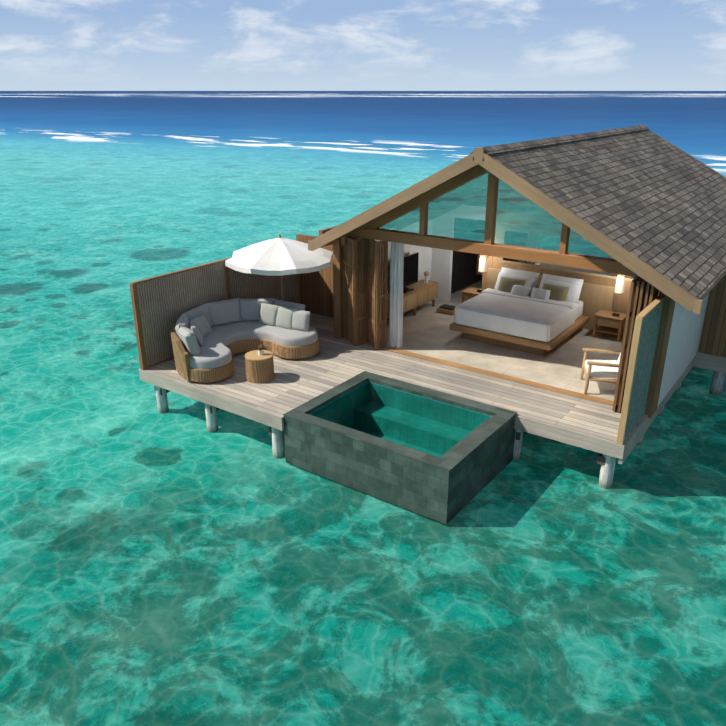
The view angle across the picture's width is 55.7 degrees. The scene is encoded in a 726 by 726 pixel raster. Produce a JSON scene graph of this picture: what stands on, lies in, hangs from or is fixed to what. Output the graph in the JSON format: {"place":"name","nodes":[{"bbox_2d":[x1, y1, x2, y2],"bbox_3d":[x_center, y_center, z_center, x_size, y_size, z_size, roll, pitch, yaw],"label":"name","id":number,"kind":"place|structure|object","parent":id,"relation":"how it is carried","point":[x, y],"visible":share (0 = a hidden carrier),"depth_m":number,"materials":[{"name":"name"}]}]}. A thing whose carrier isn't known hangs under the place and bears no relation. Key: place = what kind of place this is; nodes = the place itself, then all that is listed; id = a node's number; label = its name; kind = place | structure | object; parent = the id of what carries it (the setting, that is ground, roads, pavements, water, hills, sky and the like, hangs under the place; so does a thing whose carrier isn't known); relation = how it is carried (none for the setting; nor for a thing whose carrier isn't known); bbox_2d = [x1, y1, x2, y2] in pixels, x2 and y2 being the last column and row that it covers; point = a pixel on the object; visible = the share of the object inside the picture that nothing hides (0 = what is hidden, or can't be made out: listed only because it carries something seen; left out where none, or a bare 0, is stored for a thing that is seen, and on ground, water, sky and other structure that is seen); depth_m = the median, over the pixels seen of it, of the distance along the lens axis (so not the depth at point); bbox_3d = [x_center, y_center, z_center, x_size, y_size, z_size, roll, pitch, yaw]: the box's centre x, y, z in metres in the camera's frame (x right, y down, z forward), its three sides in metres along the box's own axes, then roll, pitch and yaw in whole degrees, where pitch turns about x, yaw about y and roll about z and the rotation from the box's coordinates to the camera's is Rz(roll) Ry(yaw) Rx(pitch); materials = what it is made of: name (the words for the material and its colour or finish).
{"place":"outdoors","nodes":[
{"label":"outdoors","id":0,"kind":"place"},
{"bbox_2d":[319,225,338,235],"bbox_3d":[-0.061,-2.050,16.420,1.360,2.300,1.400,15,26,33],"label":"timber screen","id":1,"kind":"object","parent":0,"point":[322,231],"visible":0.07,"depth_m":15.90,"materials":[{"name":"brown wood"}]},
{"bbox_2d":[0,91,725,725],"bbox_3d":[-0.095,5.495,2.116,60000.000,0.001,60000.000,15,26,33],"label":"sea","id":2,"kind":"structure","parent":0,"point":[178,565],"depth_m":10.30,"materials":[{"name":"teal liquid"}]},
{"bbox_2d":[155,367,694,488],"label":"piles","id":3,"kind":"object","parent":2,"relation":"on","point":[605,476],"visible":0.04,"depth_m":11.78,"materials":[{"name":"concrete"}]},
{"bbox_2d":[139,313,692,465],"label":"deck","id":4,"kind":"structure","parent":3,"relation":"on","point":[549,414],"depth_m":12.35,"materials":[{"name":"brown wood"}]},
{"bbox_2d":[129,257,301,369],"bbox_3d":[-2.873,-1.379,14.710,0.090,1.710,4.750,15,26,33],"label":"privacy screen","id":5,"kind":"object","parent":4,"relation":"on","point":[162,304],"visible":0.56,"depth_m":13.63,"materials":[{"name":"wicker"}]},
{"bbox_2d":[170,298,319,382],"bbox_3d":[-2.470,-0.592,13.763,2.988,0.944,2.058,-16,27,-34],"label":"curved outdoor sofa","id":6,"kind":"object","parent":4,"relation":"on","point":[209,340],"visible":0.98,"depth_m":13.76,"materials":[{"name":"grey fabric"}]},
{"bbox_2d":[245,344,274,383],"bbox_3d":[-1.917,-0.026,12.726,0.540,0.655,0.540,15,26,33],"label":"rattan side table","id":7,"kind":"object","parent":4,"relation":"on","point":[259,364],"visible":1,"depth_m":12.59,"materials":[{"name":"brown wood"}]},
{"bbox_2d":[225,234,332,300],"bbox_3d":[-1.748,-1.686,14.821,2.192,2.200,2.192,-20,29,-40],"label":"sun umbrella","id":8,"kind":"object","parent":4,"relation":"on","point":[279,256],"visible":0.88,"depth_m":14.01,"materials":[{"name":"white fabric"}]},
{"bbox_2d":[296,234,333,317],"bbox_3d":[-0.741,-1.960,15.988,1.960,1.850,0.100,15,26,33],"label":"timber screen","id":9,"kind":"object","parent":4,"relation":"on","point":[317,291],"visible":0.36,"depth_m":16.24,"materials":[{"name":"brown wood"}]},
{"bbox_2d":[283,371,516,523],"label":"plunge pool","id":10,"kind":"structure","parent":4,"relation":"attached to","point":[449,485],"depth_m":11.05,"materials":[{"name":"stone"}]},
{"bbox_2d":[316,385,486,456],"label":"pool water","id":11,"kind":"structure","parent":10,"relation":"in","point":[379,417],"depth_m":11.45,"materials":[{"name":"teal liquid"}]},
{"bbox_2d":[341,280,622,405],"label":"interior floor","id":12,"kind":"structure","parent":4,"relation":"on","point":[429,334],"depth_m":13.95,"materials":[{"name":"beige stone"}]},
{"bbox_2d":[342,236,387,348],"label":"folding doors","id":13,"kind":"structure","parent":12,"relation":"on","point":[374,317],"depth_m":14.06,"materials":[{"name":"brown wood"}]},
{"bbox_2d":[382,279,437,316],"bbox_3d":[1.089,-1.456,16.367,0.482,0.605,2.000,15,26,33],"label":"sideboard","id":14,"kind":"object","parent":12,"relation":"on","point":[421,293],"visible":0.6,"depth_m":16.34,"materials":[{"name":"brown wood"}]},
{"bbox_2d":[388,252,418,293],"bbox_3d":[0.970,-2.062,15.987,0.240,0.800,1.250,15,26,33],"label":"television","id":15,"kind":"object","parent":14,"relation":"on","point":[410,273],"visible":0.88,"depth_m":16.14,"materials":[{"name":"black plastic"}]},
{"bbox_2d":[424,271,428,282],"bbox_3d":[1.549,-2.101,16.789,0.140,0.283,0.140,15,26,33],"label":"vase decor","id":16,"kind":"object","parent":14,"relation":"on","point":[426,273],"visible":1,"depth_m":16.75,"materials":[{"name":"white ceramic"}]},
{"bbox_2d":[437,304,454,315],"bbox_3d":[2.054,-1.293,16.582,0.450,0.148,0.350,15,26,33],"label":"floor tray","id":17,"kind":"object","parent":12,"relation":"on","point":[446,309],"visible":0.75,"depth_m":16.47,"materials":[{"name":"brown wood"}]},
{"bbox_2d":[461,287,484,302],"bbox_3d":[2.741,-1.515,16.594,0.600,0.553,0.480,15,26,33],"label":"nightstand","id":18,"kind":"object","parent":12,"relation":"on","point":[469,293],"visible":0.44,"depth_m":16.47,"materials":[{"name":"brown wood"}]},
{"bbox_2d":[449,267,588,355],"bbox_3d":[3.424,-1.167,14.865,2.250,1.179,2.270,15,26,33],"label":"bed","id":19,"kind":"object","parent":12,"relation":"on","point":[515,309],"visible":1,"depth_m":14.43,"materials":[{"name":"white fabric"}]},
{"bbox_2d":[580,348,620,393],"bbox_3d":[4.385,0.047,12.222,0.886,0.875,0.735,4,22,10],"label":"armchair","id":20,"kind":"object","parent":12,"relation":"on","point":[593,370],"visible":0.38,"depth_m":12.05,"materials":[{"name":"white wood"}]},
{"bbox_2d":[592,310,626,341],"bbox_3d":[5.344,-0.830,14.864,0.600,0.553,0.480,15,26,33],"label":"nightstand","id":21,"kind":"object","parent":12,"relation":"on","point":[610,322],"visible":0.9,"depth_m":14.72,"materials":[{"name":"brown wood"}]},
{"bbox_2d":[612,277,658,411],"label":"folding doors","id":22,"kind":"structure","parent":12,"relation":"on","point":[643,294],"depth_m":10.92,"materials":[{"name":"brown wood"}]},
{"bbox_2d":[333,239,708,417],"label":"house walls","id":23,"kind":"structure","parent":4,"relation":"on","point":[679,332],"depth_m":14.94,"materials":[{"name":"white wood"}]},
{"bbox_2d":[389,242,403,347],"bbox_3d":[0.670,-1.400,13.948,0.400,2.250,0.123,15,26,33],"label":"curtain","id":24,"kind":"object","parent":23,"relation":"hanging from","point":[396,291],"visible":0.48,"depth_m":13.93,"materials":[{"name":"white fabric"}]},
{"bbox_2d":[311,153,483,249],"bbox_3d":[3.280,-4.328,16.203,4.157,0.200,9.765,-19,5,41],"label":"bargeboard","id":25,"kind":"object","parent":23,"relation":"on","point":[464,165],"depth_m":12.41,"materials":[{"name":"brown wood"}]},
{"bbox_2d":[308,125,702,313],"bbox_3d":[4.721,-3.956,15.242,7.360,2.149,9.770,15,26,33],"label":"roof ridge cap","id":26,"kind":"object","parent":25,"relation":"on","point":[506,148],"visible":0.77,"depth_m":12.93,"materials":[{"name":"grey wood"}]},
{"bbox_2d":[478,255,488,272],"bbox_3d":[2.872,-2.431,16.300,0.206,0.526,0.323,15,26,33],"label":"wall lamp","id":27,"kind":"object","parent":23,"relation":"attached to","point":[482,268],"visible":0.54,"depth_m":16.22,"materials":[{"name":"white glass"}]},
{"bbox_2d":[340,166,639,276],"bbox_3d":[2.123,-2.646,12.127,6.375,1.930,0.180,15,26,33],"label":"gable frame","id":28,"kind":"object","parent":23,"relation":"attached to","point":[487,247],"visible":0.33,"depth_m":12.14,"materials":[{"name":"brown wood"}]},
{"bbox_2d":[377,172,614,259],"bbox_3d":[2.245,-2.758,11.989,4.902,1.359,0.001,15,26,33],"label":"gable window","id":29,"kind":"structure","parent":28,"relation":"in","point":[520,220],"depth_m":12.00,"materials":[{"name":"clear glass"}]},
{"bbox_2d":[472,130,725,310],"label":"roof slope","id":30,"kind":"structure","parent":23,"relation":"on","point":[648,206],"depth_m":12.08,"materials":[{"name":"grey tile"}]},
{"bbox_2d":[614,274,625,294],"bbox_3d":[5.476,-1.746,14.570,0.206,0.526,0.323,15,26,33],"label":"wall lamp","id":31,"kind":"object","parent":23,"relation":"attached to","point":[620,285],"visible":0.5,"depth_m":14.49,"materials":[{"name":"white glass"}]},
{"bbox_2d":[616,296,664,444],"bbox_3d":[4.374,0.136,10.734,0.090,2.220,1.656,15,26,33],"label":"privacy screen","id":32,"kind":"object","parent":23,"relation":"attached to","point":[643,345],"visible":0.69,"depth_m":10.37,"materials":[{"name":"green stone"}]},
{"bbox_2d":[0,0,725,90],"label":"sky","id":33,"kind":"structure","parent":0,"point":[46,45],"materials":[{"name":"blue"}]},
{"bbox_2d":[692,351,725,394],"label":"walkway deck","id":34,"kind":"structure","parent":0,"point":[716,364],"depth_m":14.07,"materials":[{"name":"grey wood"}]},
{"bbox_2d":[698,274,725,356],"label":"exterior wall","id":35,"kind":"structure","parent":0,"point":[713,339],"depth_m":13.77,"materials":[{"name":"brown wood"}]}
]}

